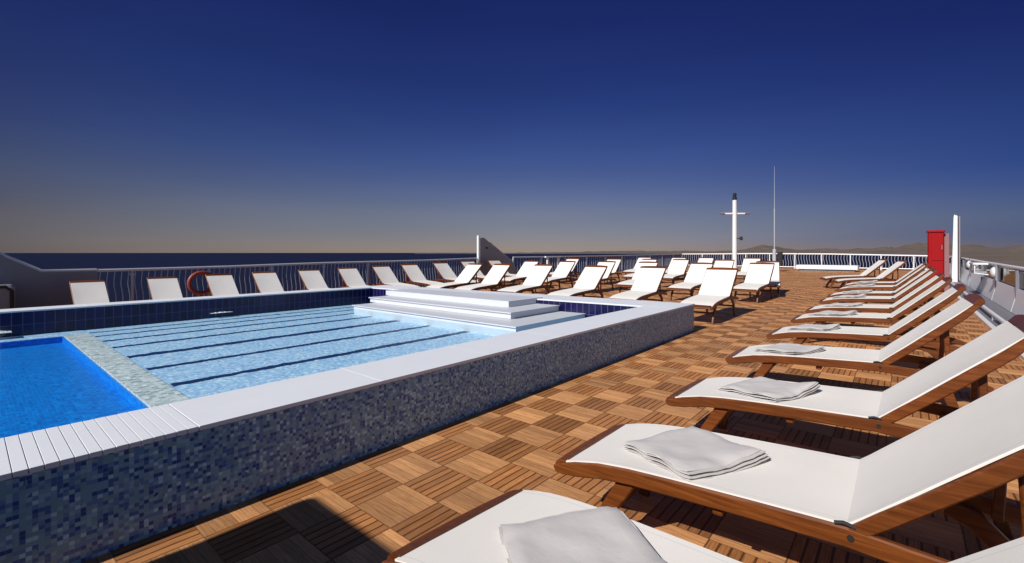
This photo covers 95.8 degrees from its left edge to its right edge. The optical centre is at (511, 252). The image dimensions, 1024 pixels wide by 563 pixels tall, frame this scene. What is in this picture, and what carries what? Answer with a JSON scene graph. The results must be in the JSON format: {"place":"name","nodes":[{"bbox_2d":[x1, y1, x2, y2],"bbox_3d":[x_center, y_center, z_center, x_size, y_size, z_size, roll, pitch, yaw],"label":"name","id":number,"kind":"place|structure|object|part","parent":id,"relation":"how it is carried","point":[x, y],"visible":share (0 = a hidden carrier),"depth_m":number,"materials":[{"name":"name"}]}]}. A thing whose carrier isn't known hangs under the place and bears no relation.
{"place":"outdoors","nodes":[
{"label":"outdoors","id":0,"kind":"place"},
{"bbox_2d":[0,284,14,308],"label":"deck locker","id":1,"kind":"object","parent":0,"point":[7,296],"visible":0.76,"depth_m":8.42,"materials":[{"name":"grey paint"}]},
{"bbox_2d":[0,0,1023,252],"label":"sky","id":2,"kind":"structure","parent":0,"point":[127,126],"materials":[{"name":"blue"}]},
{"bbox_2d":[5,253,1023,301],"bbox_3d":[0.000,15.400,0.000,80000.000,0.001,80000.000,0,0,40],"label":"sea","id":3,"kind":"structure","parent":0,"point":[42,261],"depth_m":726.66,"materials":[{"name":"blue liquid"}]},
{"bbox_2d":[82,266,1023,562],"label":"deck","id":4,"kind":"structure","parent":0,"point":[378,506],"depth_m":3.05,"materials":[{"name":"brown wood"}]},
{"bbox_2d":[0,251,97,307],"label":"windbreak","id":5,"kind":"object","parent":4,"relation":"on","point":[34,286],"visible":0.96,"depth_m":9.23,"materials":[{"name":"grey paint"}]},
{"bbox_2d":[69,280,109,304],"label":"sun lounger","id":6,"kind":"object","parent":4,"relation":"on","point":[88,291],"visible":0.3,"depth_m":9.15,"materials":[{"name":"white fabric"}]},
{"bbox_2d":[147,277,182,299],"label":"sun lounger","id":7,"kind":"object","parent":4,"relation":"on","point":[164,287],"visible":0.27,"depth_m":10.06,"materials":[{"name":"white fabric"}]},
{"bbox_2d":[205,274,238,295],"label":"sun lounger","id":8,"kind":"object","parent":4,"relation":"on","point":[221,284],"visible":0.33,"depth_m":10.97,"materials":[{"name":"white fabric"}]},
{"bbox_2d":[252,271,283,292],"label":"sun lounger","id":9,"kind":"object","parent":4,"relation":"on","point":[267,281],"visible":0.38,"depth_m":11.77,"materials":[{"name":"white fabric"}]},
{"bbox_2d":[97,258,476,300],"bbox_3d":[-5.170,0.809,14.354,0.120,1.217,11.601,0,0,40],"label":"deck railing","id":10,"kind":"object","parent":4,"relation":"on","point":[132,273],"visible":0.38,"depth_m":12.39,"materials":[{"name":"white metal"}]},
{"bbox_2d":[187,271,210,294],"bbox_3d":[-7.607,0.740,11.320,0.086,0.600,0.600,0,0,40],"label":"life ring","id":11,"kind":"object","parent":10,"relation":"hanging from","point":[189,284],"visible":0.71,"depth_m":11.21,"materials":[{"name":"orange plastic"}]},
{"bbox_2d":[298,269,330,290],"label":"sun lounger","id":12,"kind":"object","parent":4,"relation":"on","point":[312,279],"visible":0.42,"depth_m":12.70,"materials":[{"name":"white fabric"}]},
{"bbox_2d":[0,285,694,562],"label":"swimming pool","id":13,"kind":"structure","parent":4,"relation":"on","point":[124,423],"depth_m":4.23,"materials":[{"name":"blue stone"}]},
{"bbox_2d":[337,267,367,287],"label":"sun lounger","id":14,"kind":"object","parent":4,"relation":"on","point":[351,276],"visible":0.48,"depth_m":13.59,"materials":[{"name":"white fabric"}]},
{"bbox_2d":[371,265,418,286],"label":"sun lounger","id":15,"kind":"object","parent":4,"relation":"on","point":[385,274],"visible":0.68,"depth_m":14.53,"materials":[{"name":"white fabric"}]},
{"bbox_2d":[401,264,441,285],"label":"sun lounger","id":16,"kind":"object","parent":4,"relation":"on","point":[414,273],"visible":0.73,"depth_m":15.41,"materials":[{"name":"white fabric"}]},
{"bbox_2d":[427,263,482,290],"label":"sun lounger","id":17,"kind":"object","parent":4,"relation":"on","point":[468,274],"visible":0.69,"depth_m":14.32,"materials":[{"name":"white fabric"}]},
{"bbox_2d":[432,262,479,288],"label":"sun lounger","id":18,"kind":"object","parent":4,"relation":"on","point":[445,271],"visible":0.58,"depth_m":16.44,"materials":[{"name":"white fabric"}]},
{"bbox_2d":[460,260,501,289],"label":"sun lounger","id":19,"kind":"object","parent":4,"relation":"on","point":[480,276],"visible":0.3,"depth_m":17.63,"materials":[{"name":"white fabric"}]},
{"bbox_2d":[455,264,510,290],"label":"sun lounger","id":20,"kind":"object","parent":4,"relation":"on","point":[495,275],"visible":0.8,"depth_m":13.73,"materials":[{"name":"white fabric"}]},
{"bbox_2d":[477,235,516,282],"bbox_3d":[-0.587,0.332,19.766,0.140,2.064,2.485,0,0,40],"label":"windbreak","id":21,"kind":"object","parent":4,"relation":"on","point":[487,250],"visible":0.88,"depth_m":19.24,"materials":[{"name":"grey paint"}]},
{"bbox_2d":[488,259,525,284],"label":"sun lounger","id":22,"kind":"object","parent":4,"relation":"on","point":[492,262],"visible":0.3,"depth_m":18.75,"materials":[{"name":"white fabric"}]},
{"bbox_2d":[498,260,538,289],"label":"sun lounger","id":23,"kind":"object","parent":4,"relation":"on","point":[524,271],"visible":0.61,"depth_m":17.42,"materials":[{"name":"white fabric"}]},
{"bbox_2d":[496,264,554,293],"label":"sun lounger","id":24,"kind":"object","parent":4,"relation":"on","point":[537,277],"visible":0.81,"depth_m":13.11,"materials":[{"name":"white fabric"}]},
{"bbox_2d":[545,256,560,276],"bbox_3d":[2.014,0.727,22.685,0.100,1.114,1.300,0,0,40],"label":"gate frame","id":25,"kind":"object","parent":4,"relation":"on","point":[548,257],"visible":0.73,"depth_m":22.53,"materials":[{"name":"white paint"}]},
{"bbox_2d":[534,261,576,291],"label":"sun lounger","id":26,"kind":"object","parent":4,"relation":"on","point":[563,270],"visible":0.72,"depth_m":16.77,"materials":[{"name":"white fabric"}]},
{"bbox_2d":[549,258,579,279],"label":"sun lounger","id":27,"kind":"object","parent":4,"relation":"on","point":[574,267],"visible":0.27,"depth_m":21.11,"materials":[{"name":"white fabric"}]},
{"bbox_2d":[547,265,608,297],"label":"sun lounger","id":28,"kind":"object","parent":4,"relation":"on","point":[589,279],"visible":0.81,"depth_m":11.89,"materials":[{"name":"white fabric"}]},
{"bbox_2d":[573,261,616,293],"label":"sun lounger","id":29,"kind":"object","parent":4,"relation":"on","point":[610,265],"visible":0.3,"depth_m":16.31,"materials":[{"name":"white fabric"}]},
{"bbox_2d":[512,254,681,274],"bbox_3d":[6.679,0.708,28.426,0.120,1.259,20.707,0,0,40],"label":"deck railing","id":30,"kind":"object","parent":4,"relation":"on","point":[586,261],"visible":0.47,"depth_m":26.72,"materials":[{"name":"white metal"}]},
{"bbox_2d":[603,258,621,284],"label":"sun lounger","id":31,"kind":"object","parent":4,"relation":"on","point":[616,266],"visible":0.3,"depth_m":19.85,"materials":[{"name":"white fabric"}]},
{"bbox_2d":[615,261,657,292],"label":"sun lounger","id":32,"kind":"object","parent":4,"relation":"on","point":[628,283],"visible":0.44,"depth_m":15.22,"materials":[{"name":"white fabric"}]},
{"bbox_2d":[622,257,651,278],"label":"sun lounger","id":33,"kind":"object","parent":4,"relation":"on","point":[635,267],"visible":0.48,"depth_m":22.83,"materials":[{"name":"white fabric"}]},
{"bbox_2d":[609,266,666,301],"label":"sun lounger","id":34,"kind":"object","parent":4,"relation":"on","point":[647,282],"visible":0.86,"depth_m":11.15,"materials":[{"name":"white fabric"}]},
{"bbox_2d":[622,259,656,280],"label":"sun lounger","id":35,"kind":"object","parent":4,"relation":"on","point":[632,274],"visible":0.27,"depth_m":18.53,"materials":[{"name":"white fabric"}]},
{"bbox_2d":[662,259,689,284],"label":"sun lounger","id":36,"kind":"object","parent":4,"relation":"on","point":[677,268],"visible":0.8,"depth_m":18.16,"materials":[{"name":"white fabric"}]},
{"bbox_2d":[665,257,686,280],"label":"sun lounger","id":37,"kind":"object","parent":4,"relation":"on","point":[666,272],"visible":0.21,"depth_m":21.84,"materials":[{"name":"white fabric"}]},
{"bbox_2d":[666,262,713,299],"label":"sun lounger","id":38,"kind":"object","parent":4,"relation":"on","point":[693,280],"visible":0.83,"depth_m":13.72,"materials":[{"name":"white fabric"}]},
{"bbox_2d":[686,257,713,273],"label":"sun lounger","id":39,"kind":"object","parent":4,"relation":"on","point":[707,259],"visible":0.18,"depth_m":21.24,"materials":[{"name":"white fabric"}]},
{"bbox_2d":[382,489,1023,562],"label":"sun lounger","id":40,"kind":"object","parent":4,"relation":"on","point":[472,536],"visible":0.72,"depth_m":1.59,"materials":[{"name":"white fabric"}]},
{"bbox_2d":[499,506,666,562],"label":"folded towel","id":41,"kind":"object","parent":40,"relation":"on","point":[606,534],"visible":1,"depth_m":1.52,"materials":[{"name":"grey fabric"}]},
{"bbox_2d":[680,267,738,323],"bbox_3d":[4.139,0.862,9.694,0.678,1.063,1.898,0,0,40],"label":"sun lounger","id":42,"kind":"object","parent":4,"relation":"on","point":[716,287],"visible":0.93,"depth_m":9.98,"materials":[{"name":"white fabric"}]},
{"bbox_2d":[714,259,734,267],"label":"sun lounger","id":43,"kind":"object","parent":4,"relation":"on","point":[727,263],"visible":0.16,"depth_m":17.23,"materials":[{"name":"white fabric"}]},
{"bbox_2d":[719,193,749,267],"bbox_3d":[13.885,-1.292,28.834,1.897,4.856,0.373,0,0,6],"label":"signal mast","id":44,"kind":"object","parent":4,"relation":"on","point":[734,213],"visible":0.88,"depth_m":28.73,"materials":[{"name":"white metal"}]},
{"bbox_2d":[735,258,760,283],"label":"sun lounger","id":45,"kind":"object","parent":4,"relation":"on","point":[744,267],"visible":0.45,"depth_m":19.72,"materials":[{"name":"white fabric"}]},
{"bbox_2d":[733,262,774,302],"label":"sun lounger","id":46,"kind":"object","parent":4,"relation":"on","point":[758,277],"visible":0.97,"depth_m":13.29,"materials":[{"name":"white fabric"}]},
{"bbox_2d":[756,261,780,296],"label":"sun lounger","id":47,"kind":"object","parent":4,"relation":"on","point":[775,279],"visible":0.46,"depth_m":14.70,"materials":[{"name":"white fabric"}]},
{"bbox_2d":[773,166,782,265],"bbox_3d":[15.957,-2.035,27.782,0.515,6.330,0.260,0,0,40],"label":"whip antenna","id":48,"kind":"object","parent":4,"relation":"on","point":[780,257],"visible":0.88,"depth_m":27.78,"materials":[{"name":"grey paint"}]},
{"bbox_2d":[554,375,1023,562],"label":"sun lounger","id":49,"kind":"object","parent":4,"relation":"on","point":[858,503],"visible":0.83,"depth_m":1.74,"materials":[{"name":"white fabric"}]},
{"bbox_2d":[623,426,769,481],"bbox_3d":[0.861,0.947,2.222,0.475,0.102,0.495,0,0,-22],"label":"folded towel","id":50,"kind":"object","parent":49,"relation":"on","point":[691,452],"visible":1,"depth_m":2.13,"materials":[{"name":"grey fabric"}]},
{"bbox_2d":[682,253,949,269],"bbox_3d":[19.264,0.557,31.495,15.460,1.065,0.152,0,0,40],"label":"deck railing","id":51,"kind":"object","parent":4,"relation":"on","point":[832,254],"visible":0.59,"depth_m":30.49,"materials":[{"name":"white metal"}]},
{"bbox_2d":[665,314,1023,539],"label":"sun lounger","id":52,"kind":"object","parent":4,"relation":"on","point":[981,357],"visible":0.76,"depth_m":2.71,"materials":[{"name":"white fabric"}]},
{"bbox_2d":[716,376,820,401],"bbox_3d":[1.774,0.931,3.221,0.462,0.122,0.476,0,0,-26],"label":"folded towel","id":53,"kind":"object","parent":52,"relation":"on","point":[764,388],"visible":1,"depth_m":3.12,"materials":[{"name":"grey fabric"}]},
{"bbox_2d":[819,259,886,288],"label":"sun lounger","id":54,"kind":"object","parent":4,"relation":"on","point":[872,268],"visible":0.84,"depth_m":16.11,"materials":[{"name":"white fabric"}]},
{"bbox_2d":[725,294,993,407],"bbox_3d":[3.068,0.872,4.302,1.898,1.063,0.678,0,0,39],"label":"sun lounger","id":55,"kind":"object","parent":4,"relation":"on","point":[944,321],"visible":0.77,"depth_m":4.04,"materials":[{"name":"white fabric"}]},
{"bbox_2d":[752,343,824,355],"bbox_3d":[2.735,0.954,4.578,0.466,0.107,0.462,0,0,-22],"label":"folded towel","id":56,"kind":"object","parent":55,"relation":"on","point":[792,349],"visible":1,"depth_m":4.48,"materials":[{"name":"grey fabric"}]},
{"bbox_2d":[766,284,965,358],"bbox_3d":[4.177,0.870,5.572,1.898,1.063,0.678,0,0,40],"label":"sun lounger","id":57,"kind":"object","parent":4,"relation":"on","point":[903,325],"visible":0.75,"depth_m":5.28,"materials":[{"name":"white fabric"}]},
{"bbox_2d":[787,324,840,331],"bbox_3d":[3.837,0.950,5.887,0.426,0.120,0.466,0,0,-30],"label":"folded towel","id":58,"kind":"object","parent":57,"relation":"on","point":[818,327],"visible":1,"depth_m":5.78,"materials":[{"name":"grey fabric"}]},
{"bbox_2d":[831,260,907,291],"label":"sun lounger","id":59,"kind":"object","parent":4,"relation":"on","point":[892,269],"visible":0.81,"depth_m":14.65,"materials":[{"name":"white fabric"}]},
{"bbox_2d":[790,277,956,342],"bbox_3d":[5.274,0.865,6.876,1.898,1.063,0.678,0,0,40],"label":"sun lounger","id":60,"kind":"object","parent":4,"relation":"on","point":[898,314],"visible":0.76,"depth_m":6.62,"materials":[{"name":"white fabric"}]},
{"bbox_2d":[808,310,857,315],"bbox_3d":[4.958,0.936,7.163,0.473,0.123,0.494,0,0,-20],"label":"folded towel","id":61,"kind":"object","parent":60,"relation":"on","point":[835,313],"visible":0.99,"depth_m":7.05,"materials":[{"name":"grey fabric"}]},
{"bbox_2d":[805,273,944,324],"bbox_3d":[6.199,0.855,7.974,1.898,1.063,0.678,0,0,40],"label":"sun lounger","id":62,"kind":"object","parent":4,"relation":"on","point":[913,294],"visible":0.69,"depth_m":7.72,"materials":[{"name":"white fabric"}]},
{"bbox_2d":[822,303,862,306],"bbox_3d":[5.882,0.934,8.241,0.463,0.105,0.470,0,0,-29],"label":"folded towel","id":63,"kind":"object","parent":62,"relation":"on","point":[843,304],"visible":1,"depth_m":8.14,"materials":[{"name":"grey fabric"}]},
{"bbox_2d":[819,269,937,307],"bbox_3d":[7.362,0.837,9.355,1.898,1.063,0.678,0,0,39],"label":"sun lounger","id":64,"kind":"object","parent":4,"relation":"on","point":[909,288],"visible":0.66,"depth_m":9.11,"materials":[{"name":"white fabric"}]},
{"bbox_2d":[832,294,865,298],"bbox_3d":[7.013,0.908,9.641,0.465,0.135,0.468,0,0,-24],"label":"folded towel","id":65,"kind":"object","parent":64,"relation":"on","point":[852,296],"visible":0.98,"depth_m":9.53,"materials":[{"name":"grey fabric"}]},
{"bbox_2d":[827,266,933,302],"bbox_3d":[8.256,0.821,10.417,1.898,1.063,0.678,0,0,40],"label":"sun lounger","id":66,"kind":"object","parent":4,"relation":"on","point":[895,292],"visible":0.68,"depth_m":10.16,"materials":[{"name":"white fabric"}]},
{"bbox_2d":[843,290,872,292],"bbox_3d":[7.962,0.895,10.665,0.424,0.098,0.458,0,0,-26],"label":"folded towel","id":67,"kind":"object","parent":66,"relation":"on","point":[859,291],"visible":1,"depth_m":10.56,"materials":[{"name":"grey fabric"}]},
{"bbox_2d":[836,264,928,302],"bbox_3d":[9.574,0.797,11.983,1.898,1.063,0.678,0,0,40],"label":"sun lounger","id":68,"kind":"object","parent":4,"relation":"on","point":[896,286],"visible":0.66,"depth_m":11.73,"materials":[{"name":"white fabric"}]},
{"bbox_2d":[847,284,874,286],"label":"folded towel","id":69,"kind":"object","parent":68,"relation":"on","point":[863,285],"visible":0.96,"depth_m":12.15,"materials":[{"name":"grey fabric"}]},
{"bbox_2d":[843,262,926,286],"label":"sun lounger","id":70,"kind":"object","parent":4,"relation":"on","point":[898,280],"visible":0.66,"depth_m":12.93,"materials":[{"name":"white fabric"}]},
{"bbox_2d":[854,280,877,282],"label":"folded towel","id":71,"kind":"object","parent":70,"relation":"on","point":[873,281],"visible":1,"depth_m":13.38,"materials":[{"name":"grey fabric"}]},
{"bbox_2d":[926,230,948,291],"bbox_3d":[13.752,0.281,14.935,0.540,2.005,0.535,0,0,40],"label":"fire cabinet","id":72,"kind":"object","parent":4,"relation":"on","point":[938,250],"visible":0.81,"depth_m":14.79,"materials":[{"name":"red metal"}]},
{"bbox_3d":[13.600,-0.187,14.786,0.280,0.860,0.016,0,0,40],"label":"door","id":73,"kind":"part","parent":72,"relation":"part of","materials":[{"name":"red paint"}]},
{"bbox_3d":[13.590,0.713,14.789,0.300,0.860,0.022,0,0,40],"label":"door","id":74,"kind":"part","parent":72,"relation":"part of","materials":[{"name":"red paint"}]},
{"bbox_2d":[949,287,1023,360],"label":"deck kerb","id":75,"kind":"structure","parent":4,"relation":"on","point":[984,321],"depth_m":8.89,"materials":[{"name":"white paint"}]},
{"bbox_2d":[415,243,1023,269],"bbox_3d":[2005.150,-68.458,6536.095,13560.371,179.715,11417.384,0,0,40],"label":"hills","id":76,"kind":"structure","parent":0,"point":[1014,255],"depth_m":6262.57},
{"bbox_2d":[796,264,858,271],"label":"deck platform","id":77,"kind":"structure","parent":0,"point":[840,268],"depth_m":27.28,"materials":[{"name":"white paint"}]},
{"bbox_2d":[949,275,1023,332],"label":"gutter","id":78,"kind":"object","parent":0,"point":[1002,312],"visible":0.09,"depth_m":11.10,"materials":[{"name":"grey paint"}]},
{"bbox_2d":[952,215,959,281],"bbox_3d":[19.882,-0.193,20.857,0.270,2.853,3.280,0,0,40],"label":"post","id":79,"kind":"object","parent":78,"relation":"on","point":[956,253],"visible":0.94,"depth_m":19.63,"materials":[{"name":"white metal"}]},
{"bbox_2d":[951,282,1005,322],"bbox_3d":[11.252,1.207,11.096,0.070,0.484,41.530,0,0,40],"label":"deck pipe","id":80,"kind":"object","parent":78,"relation":"on","point":[995,316],"visible":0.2,"depth_m":9.56,"materials":[{"name":"white metal"}]},
{"bbox_2d":[949,256,1023,314],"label":"glazed bulwark","id":81,"kind":"object","parent":78,"relation":"on","point":[1010,298],"visible":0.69,"depth_m":12.37,"materials":[{"name":"white paint"}]},
{"bbox_2d":[969,262,988,274],"bbox_3d":[14.440,0.496,14.314,0.333,0.372,1.100,0,0,40],"label":"wall rack","id":82,"kind":"object","parent":81,"relation":"attached to","point":[975,264],"depth_m":14.01,"materials":[{"name":"white metal"}]},
{"bbox_2d":[990,264,995,279],"bbox_3d":[13.329,0.540,12.831,0.105,0.440,0.480,0,0,40],"label":"bulkhead light","id":83,"kind":"object","parent":81,"relation":"attached to","point":[993,271],"visible":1,"depth_m":12.75,"materials":[{"name":"white paint"}]}
]}

